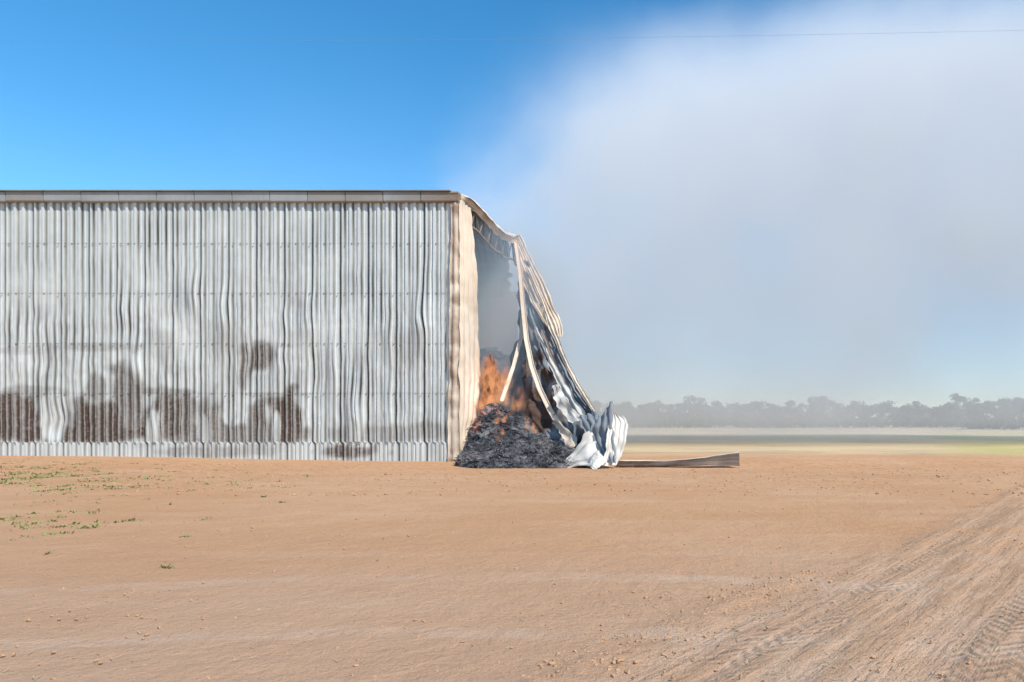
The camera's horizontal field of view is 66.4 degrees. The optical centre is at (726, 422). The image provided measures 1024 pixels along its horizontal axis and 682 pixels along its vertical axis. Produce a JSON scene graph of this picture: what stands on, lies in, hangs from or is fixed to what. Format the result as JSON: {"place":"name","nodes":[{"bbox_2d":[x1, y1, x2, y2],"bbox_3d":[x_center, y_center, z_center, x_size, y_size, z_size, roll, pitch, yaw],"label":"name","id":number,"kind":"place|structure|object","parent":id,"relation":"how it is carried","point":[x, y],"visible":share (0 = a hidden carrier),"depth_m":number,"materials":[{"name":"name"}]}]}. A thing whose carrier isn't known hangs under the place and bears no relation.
{"place":"outdoors","nodes":[
{"label":"outdoors","id":0,"kind":"place"},
{"bbox_2d":[0,30,1019,41],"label":"power line","id":1,"kind":"object","parent":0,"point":[359,40],"visible":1,"depth_m":30.00,"materials":[{"name":"silver metal"}]},
{"bbox_2d":[0,423,1023,681],"bbox_3d":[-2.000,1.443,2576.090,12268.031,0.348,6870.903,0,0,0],"label":"ground","id":2,"kind":"structure","parent":0,"point":[488,513],"depth_m":7.78,"materials":[{"name":"brown soil"}]},
{"bbox_2d":[0,461,310,568],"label":"weeds","id":3,"kind":"object","parent":2,"relation":"on","point":[74,511],"visible":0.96,"depth_m":17.46,"materials":[{"name":"green plant"}]},
{"bbox_2d":[0,190,598,461],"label":"hay shed","id":4,"kind":"structure","parent":2,"relation":"on","point":[356,325],"depth_m":28.99,"materials":[{"name":"metal"}]},
{"bbox_2d":[0,458,1023,681],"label":"dirt clods","id":5,"kind":"object","parent":2,"relation":"on","point":[594,663],"visible":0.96,"depth_m":6.78,"materials":[{"name":"brown soil"}]},
{"bbox_2d":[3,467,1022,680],"bbox_3d":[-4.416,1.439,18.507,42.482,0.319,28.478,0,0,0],"label":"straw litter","id":6,"kind":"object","parent":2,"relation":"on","point":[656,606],"visible":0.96,"depth_m":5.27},
{"bbox_2d":[453,402,589,468],"bbox_3d":[-7.441,0.442,28.697,5.912,2.716,6.341,0,0,0],"label":"burnt hay pile","id":7,"kind":"object","parent":2,"relation":"on","point":[499,436],"visible":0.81,"depth_m":27.61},
{"bbox_2d":[477,347,511,415],"bbox_3d":[-15.276,-1.361,40.912,11.586,6.122,16.010,0,0,0],"label":"fire","id":8,"kind":"object","parent":7,"relation":"on","point":[495,366],"visible":0.19,"depth_m":36.66,"materials":[{"name":"orange"}]},
{"bbox_2d":[565,401,627,468],"bbox_3d":[-4.899,0.421,26.809,2.905,2.485,1.856,0,0,35],"label":"crumpled metal sheet","id":9,"kind":"object","parent":2,"relation":"on","point":[603,442],"visible":0.98,"depth_m":26.52,"materials":[{"name":"white metal"}]},
{"bbox_2d":[616,452,739,466],"bbox_3d":[-1.757,1.310,26.846,4.521,0.531,0.795,0,0,6],"label":"fallen roof sheet","id":10,"kind":"object","parent":2,"relation":"on","point":[732,459],"visible":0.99,"depth_m":26.75,"materials":[{"name":"metal"}]},
{"bbox_2d":[588,393,1023,429],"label":"tree line","id":11,"kind":"object","parent":2,"relation":"on","point":[1007,412],"visible":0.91,"depth_m":229.79,"materials":[{"name":"grey plant"}]},
{"bbox_2d":[0,0,1023,421],"label":"sky","id":12,"kind":"structure","parent":0,"point":[731,214],"materials":[{"name":"blue"}]}
]}

